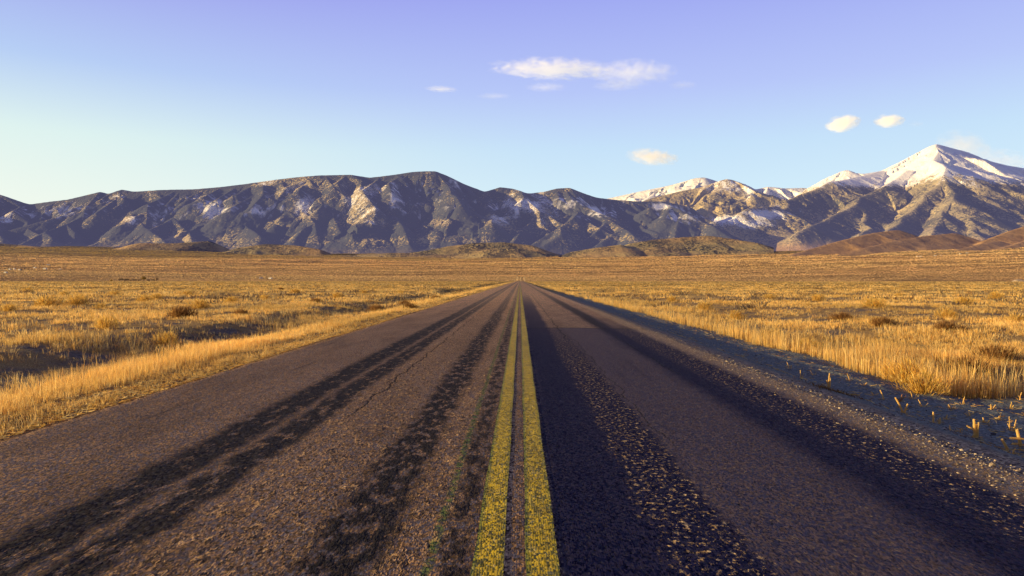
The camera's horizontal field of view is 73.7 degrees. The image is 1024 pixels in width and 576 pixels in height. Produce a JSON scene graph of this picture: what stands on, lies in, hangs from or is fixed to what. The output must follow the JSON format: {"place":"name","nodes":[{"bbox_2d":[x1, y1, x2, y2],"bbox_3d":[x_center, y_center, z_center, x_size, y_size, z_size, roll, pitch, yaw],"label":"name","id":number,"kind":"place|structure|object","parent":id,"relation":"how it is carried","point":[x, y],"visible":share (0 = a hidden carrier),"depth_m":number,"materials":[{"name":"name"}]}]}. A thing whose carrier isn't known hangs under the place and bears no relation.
{"place":"outdoors","nodes":[
{"label":"outdoors","id":0,"kind":"place"},
{"bbox_2d":[0,171,743,254],"bbox_3d":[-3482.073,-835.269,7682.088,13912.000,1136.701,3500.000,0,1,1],"label":"mountain range","id":1,"kind":"structure","parent":0,"point":[410,212],"depth_m":7269.35,"materials":[{"name":"rock"},{"name":"snow"}]},
{"bbox_2d":[0,236,773,258],"bbox_3d":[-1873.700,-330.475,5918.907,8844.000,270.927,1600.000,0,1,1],"label":"foothills","id":2,"kind":"structure","parent":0,"point":[693,246],"depth_m":5820.97,"materials":[{"name":"brown soil"}]},
{"bbox_2d":[0,281,1023,575],"bbox_3d":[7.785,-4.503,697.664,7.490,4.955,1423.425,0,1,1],"label":"road","id":3,"kind":"structure","parent":0,"point":[366,451],"depth_m":4.32,"materials":[{"name":"grey asphalt"}]},
{"bbox_2d":[470,283,519,575],"bbox_3d":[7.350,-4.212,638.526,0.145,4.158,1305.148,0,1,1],"label":"line","id":4,"kind":"object","parent":3,"relation":"on","point":[488,558],"visible":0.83,"depth_m":3.92,"materials":[{"name":"yellow paint"}]},
{"bbox_2d":[520,284,559,575],"bbox_3d":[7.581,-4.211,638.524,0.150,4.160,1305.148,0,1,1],"label":"line","id":5,"kind":"object","parent":3,"relation":"on","point":[541,557],"visible":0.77,"depth_m":3.90,"materials":[{"name":"yellow paint"}]},
{"bbox_2d":[0,246,1023,472],"bbox_3d":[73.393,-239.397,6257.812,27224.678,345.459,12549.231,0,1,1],"label":"ground","id":6,"kind":"structure","parent":0,"point":[42,362],"depth_m":37.26,"materials":[{"name":"plant"}]},
{"bbox_2d":[0,302,19,311],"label":"dry bush","id":7,"kind":"object","parent":6,"relation":"on","point":[10,307],"visible":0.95,"depth_m":26.85,"materials":[{"name":"yellow plant"}]},
{"bbox_2d":[31,296,68,306],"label":"dry bush","id":8,"kind":"object","parent":6,"relation":"on","point":[48,302],"visible":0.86,"depth_m":30.63,"materials":[{"name":"yellow plant"}]},
{"bbox_2d":[63,293,90,305],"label":"dry bush","id":9,"kind":"object","parent":6,"relation":"on","point":[79,301],"visible":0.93,"depth_m":31.48,"materials":[{"name":"yellow plant"}]},
{"bbox_2d":[94,303,107,308],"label":"dry bush","id":10,"kind":"object","parent":6,"relation":"on","point":[100,305],"visible":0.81,"depth_m":29.80,"materials":[{"name":"yellow plant"}]},
{"bbox_2d":[93,315,119,329],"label":"dry bush","id":11,"kind":"object","parent":6,"relation":"on","point":[104,323],"visible":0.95,"depth_m":18.48,"materials":[{"name":"yellow plant"}]},
{"bbox_2d":[108,290,122,294],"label":"dry bush","id":12,"kind":"object","parent":6,"relation":"on","point":[116,292],"visible":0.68,"depth_m":56.35,"materials":[{"name":"yellow plant"}]},
{"bbox_2d":[134,294,153,301],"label":"dry bush","id":13,"kind":"object","parent":6,"relation":"on","point":[143,299],"visible":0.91,"depth_m":41.15,"materials":[{"name":"yellow plant"}]},
{"bbox_2d":[147,293,163,299],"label":"dry bush","id":14,"kind":"object","parent":6,"relation":"on","point":[155,296],"visible":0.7,"depth_m":44.62,"materials":[{"name":"yellow plant"}]},
{"bbox_2d":[149,329,179,345],"bbox_3d":[-8.150,1.160,16.019,0.802,0.481,0.873,0,1,-15],"label":"dry bush","id":15,"kind":"object","parent":6,"relation":"on","point":[165,339],"visible":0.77,"depth_m":15.96,"materials":[{"name":"yellow plant"}]},
{"bbox_2d":[166,305,200,317],"bbox_3d":[-11.523,0.818,23.761,1.236,0.548,1.133,0,1,6],"label":"brown bush","id":16,"kind":"object","parent":6,"relation":"on","point":[178,312],"visible":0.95,"depth_m":23.74,"materials":[{"name":"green plant"}]},
{"bbox_2d":[181,289,195,294],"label":"dry bush","id":17,"kind":"object","parent":6,"relation":"on","point":[186,292],"visible":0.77,"depth_m":56.41,"materials":[{"name":"yellow plant"}]},
{"bbox_2d":[185,298,210,308],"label":"dry bush","id":18,"kind":"object","parent":6,"relation":"on","point":[199,304],"visible":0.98,"depth_m":31.44,"materials":[{"name":"yellow plant"}]},
{"bbox_2d":[221,296,240,301],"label":"dry bush","id":19,"kind":"object","parent":6,"relation":"on","point":[231,299],"visible":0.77,"depth_m":38.20,"materials":[{"name":"brown plant"}]},
{"bbox_2d":[232,308,251,314],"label":"brown bush","id":20,"kind":"object","parent":6,"relation":"on","point":[242,311],"visible":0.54,"depth_m":25.47,"materials":[{"name":"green plant"}]},
{"bbox_2d":[257,294,270,299],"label":"dry bush","id":21,"kind":"object","parent":6,"relation":"on","point":[263,296],"visible":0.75,"depth_m":44.55,"materials":[{"name":"yellow plant"}]},
{"bbox_2d":[287,288,300,292],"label":"dry bush","id":22,"kind":"object","parent":6,"relation":"on","point":[294,290],"visible":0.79,"depth_m":62.84,"materials":[{"name":"yellow plant"}]},
{"bbox_2d":[310,298,322,302],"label":"brown bush","id":23,"kind":"object","parent":6,"relation":"on","point":[316,299],"visible":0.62,"depth_m":39.59,"materials":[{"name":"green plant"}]},
{"bbox_2d":[329,292,343,297],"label":"dry bush","id":24,"kind":"object","parent":6,"relation":"on","point":[337,294],"visible":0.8,"depth_m":48.50,"materials":[{"name":"yellow plant"}]},
{"bbox_2d":[366,304,385,311],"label":"brown bush","id":25,"kind":"object","parent":6,"relation":"on","point":[374,307],"visible":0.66,"depth_m":32.29,"materials":[{"name":"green plant"}]},
{"bbox_2d":[396,299,411,305],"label":"brown bush","id":26,"kind":"object","parent":6,"relation":"on","point":[403,302],"visible":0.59,"depth_m":38.05,"materials":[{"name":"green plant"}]},
{"bbox_2d":[403,302,419,307],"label":"brown bush","id":27,"kind":"object","parent":6,"relation":"on","point":[409,305],"visible":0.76,"depth_m":32.30,"materials":[{"name":"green plant"}]},
{"bbox_2d":[0,246,1023,281],"bbox_3d":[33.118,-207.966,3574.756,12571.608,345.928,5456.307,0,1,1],"label":"sagebrush","id":28,"kind":"object","parent":6,"relation":"on","point":[440,267],"visible":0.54,"depth_m":3136.14,"materials":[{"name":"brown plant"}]},
{"bbox_2d":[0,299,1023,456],"bbox_3d":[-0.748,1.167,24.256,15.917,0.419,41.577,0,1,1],"label":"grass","id":29,"kind":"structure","parent":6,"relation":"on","point":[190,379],"depth_m":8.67,"materials":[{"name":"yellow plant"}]},
{"bbox_2d":[0,281,1023,384],"bbox_3d":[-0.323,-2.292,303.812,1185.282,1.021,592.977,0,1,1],"label":"scrub","id":30,"kind":"object","parent":6,"relation":"on","point":[222,295],"visible":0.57,"depth_m":48.67,"materials":[{"name":"brown plant"}]},
{"bbox_2d":[667,296,678,301],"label":"dry bush","id":31,"kind":"object","parent":6,"relation":"on","point":[671,298],"visible":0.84,"depth_m":48.22,"materials":[{"name":"yellow plant"}]},
{"bbox_2d":[696,301,714,309],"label":"dry bush","id":32,"kind":"object","parent":6,"relation":"on","point":[705,305],"visible":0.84,"depth_m":35.37,"materials":[{"name":"yellow plant"}]},
{"bbox_2d":[727,310,747,319],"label":"dry bush","id":33,"kind":"object","parent":6,"relation":"on","point":[734,315],"visible":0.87,"depth_m":27.88,"materials":[{"name":"yellow plant"}]},
{"bbox_2d":[763,294,777,298],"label":"dry bush","id":34,"kind":"object","parent":6,"relation":"on","point":[771,296],"visible":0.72,"depth_m":48.13,"materials":[{"name":"yellow plant"}]},
{"bbox_2d":[761,329,785,336],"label":"dry bush","id":35,"kind":"object","parent":6,"relation":"on","point":[772,333],"visible":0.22,"depth_m":18.98,"materials":[{"name":"yellow plant"}]},
{"bbox_2d":[791,337,831,350],"bbox_3d":[6.725,1.294,15.654,0.929,0.396,1.082,0,1,-5],"label":"dry bush","id":36,"kind":"object","parent":6,"relation":"on","point":[806,340],"visible":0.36,"depth_m":15.52,"materials":[{"name":"yellow plant"}]},
{"bbox_2d":[811,293,826,300],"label":"dry bush","id":37,"kind":"object","parent":6,"relation":"on","point":[816,297],"visible":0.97,"depth_m":44.12,"materials":[{"name":"yellow plant"}]},
{"bbox_2d":[618,314,1023,456],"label":"ditch gravel","id":38,"kind":"structure","parent":6,"relation":"on","point":[945,428],"depth_m":7.69,"materials":[{"name":"grey gravel"}]},
{"bbox_2d":[792,379,864,399],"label":"leaf litter","id":39,"kind":"object","parent":6,"relation":"on","point":[826,388],"visible":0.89,"depth_m":8.43,"materials":[{"name":"brown plant"}]},
{"bbox_2d":[826,373,830,386],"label":"stubble tuft","id":40,"kind":"object","parent":6,"relation":"on","point":[829,379],"visible":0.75,"depth_m":9.22,"materials":[{"name":"yellow plant"}]},
{"bbox_2d":[826,311,853,320],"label":"brown bush","id":41,"kind":"object","parent":6,"relation":"on","point":[841,315],"visible":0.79,"depth_m":25.16,"materials":[{"name":"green plant"}]},
{"bbox_2d":[859,296,889,307],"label":"dry bush","id":42,"kind":"object","parent":6,"relation":"on","point":[871,303],"visible":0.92,"depth_m":32.01,"materials":[{"name":"yellow plant"}]},
{"bbox_2d":[866,315,902,326],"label":"brown bush","id":43,"kind":"object","parent":6,"relation":"on","point":[879,321],"visible":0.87,"depth_m":21.97,"materials":[{"name":"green plant"}]},
{"bbox_2d":[895,397,911,413],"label":"stubble tuft","id":44,"kind":"object","parent":6,"relation":"on","point":[902,411],"visible":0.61,"depth_m":7.41,"materials":[{"name":"yellow plant"}]},
{"bbox_2d":[878,355,939,384],"bbox_3d":[5.986,1.258,10.386,0.884,0.485,1.058,-1,1,-40],"label":"dry bush","id":45,"kind":"object","parent":6,"relation":"on","point":[902,372],"visible":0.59,"depth_m":10.38,"materials":[{"name":"yellow plant"}]},
{"bbox_2d":[890,369,955,395],"bbox_3d":[5.579,1.266,9.186,0.820,0.402,0.738,0,1,-18],"label":"dry bush","id":46,"kind":"object","parent":6,"relation":"on","point":[921,383],"visible":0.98,"depth_m":9.17,"materials":[{"name":"yellow plant"}]},
{"bbox_2d":[928,412,941,423],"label":"stubble tuft","id":47,"kind":"object","parent":6,"relation":"on","point":[939,421],"visible":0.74,"depth_m":6.90,"materials":[{"name":"yellow plant"}]},
{"bbox_2d":[932,307,958,318],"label":"dry bush","id":48,"kind":"object","parent":6,"relation":"on","point":[952,314],"visible":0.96,"depth_m":23.49,"materials":[{"name":"yellow plant"}]},
{"bbox_2d":[932,320,967,332],"bbox_3d":[12.244,1.090,19.206,1.012,0.468,1.040,0,1,-25],"label":"brown bush","id":49,"kind":"object","parent":6,"relation":"on","point":[948,326],"visible":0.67,"depth_m":19.12,"materials":[{"name":"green plant"}]},
{"bbox_2d":[953,296,976,304],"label":"dry bush","id":50,"kind":"object","parent":6,"relation":"on","point":[962,300],"visible":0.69,"depth_m":37.62,"materials":[{"name":"yellow plant"}]},
{"bbox_2d":[935,354,1004,377],"bbox_3d":[7.786,1.338,11.729,1.016,0.436,1.165,0,1,15],"label":"brown bush","id":51,"kind":"object","parent":6,"relation":"on","point":[969,363],"visible":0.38,"depth_m":11.71,"materials":[{"name":"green plant"}]},
{"bbox_2d":[962,419,986,440],"bbox_3d":[4.277,1.302,6.295,0.168,0.189,0.262,0,1,-26],"label":"stubble tuft","id":52,"kind":"object","parent":6,"relation":"on","point":[975,429],"visible":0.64,"depth_m":6.29,"materials":[{"name":"yellow plant"}]},
{"bbox_2d":[964,344,1023,364],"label":"brown bush","id":53,"kind":"object","parent":6,"relation":"on","point":[991,352],"visible":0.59,"depth_m":13.15,"materials":[{"name":"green plant"}]},
{"bbox_2d":[987,291,1006,298],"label":"dry bush","id":54,"kind":"object","parent":6,"relation":"on","point":[995,295],"visible":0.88,"depth_m":48.00,"materials":[{"name":"yellow plant"}]},
{"bbox_2d":[998,439,1014,450],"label":"stubble tuft","id":55,"kind":"object","parent":6,"relation":"on","point":[1005,445],"visible":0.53,"depth_m":5.80,"materials":[{"name":"brown plant"}]},
{"bbox_2d":[1000,312,1023,321],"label":"dry bush","id":56,"kind":"object","parent":6,"relation":"on","point":[1013,317],"visible":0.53,"depth_m":21.11,"materials":[{"name":"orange plant"}]},
{"bbox_2d":[1006,417,1019,431],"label":"stubble tuft","id":57,"kind":"object","parent":6,"relation":"on","point":[1014,427],"visible":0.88,"depth_m":6.71,"materials":[{"name":"yellow plant"}]},
{"bbox_2d":[1010,429,1023,446],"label":"stubble tuft","id":58,"kind":"object","parent":6,"relation":"on","point":[1019,439],"visible":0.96,"depth_m":5.96,"materials":[{"name":"yellow plant"}]},
{"bbox_2d":[0,281,1023,437],"bbox_3d":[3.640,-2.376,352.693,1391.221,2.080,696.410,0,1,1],"label":"dry grass","id":59,"kind":"structure","parent":0,"point":[103,373],"depth_m":22.20,"materials":[{"name":"yellow plant"}]},
{"bbox_2d":[0,0,1023,203],"label":"sky","id":60,"kind":"structure","parent":0,"point":[605,99],"materials":[{"name":"blue"}]},
{"bbox_2d":[608,177,806,200],"bbox_3d":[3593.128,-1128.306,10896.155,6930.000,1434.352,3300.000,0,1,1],"label":"snow ridge","id":61,"kind":"structure","parent":0,"point":[781,193],"depth_m":11335.15,"materials":[{"name":"white snow"}]},
{"bbox_2d":[644,179,881,245],"bbox_3d":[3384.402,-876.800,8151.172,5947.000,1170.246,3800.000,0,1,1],"label":"mountain","id":62,"kind":"structure","parent":0,"point":[744,212],"depth_m":8230.73,"materials":[{"name":"rock"},{"name":"snow"}]},
{"bbox_2d":[584,306,1023,516],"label":"shoulder gravel","id":63,"kind":"structure","parent":0,"point":[966,454],"depth_m":5.82,"materials":[{"name":"grey gravel"}]},
{"bbox_2d":[770,144,1023,250],"bbox_3d":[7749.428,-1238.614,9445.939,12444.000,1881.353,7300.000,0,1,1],"label":"snow peak","id":64,"kind":"structure","parent":0,"point":[936,189],"depth_m":8365.30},
{"bbox_2d":[788,227,1023,255],"bbox_3d":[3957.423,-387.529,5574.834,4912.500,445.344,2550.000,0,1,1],"label":"brown foothills","id":65,"kind":"structure","parent":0,"point":[887,241],"depth_m":5362.19,"materials":[{"name":"brown soil"}]}
]}

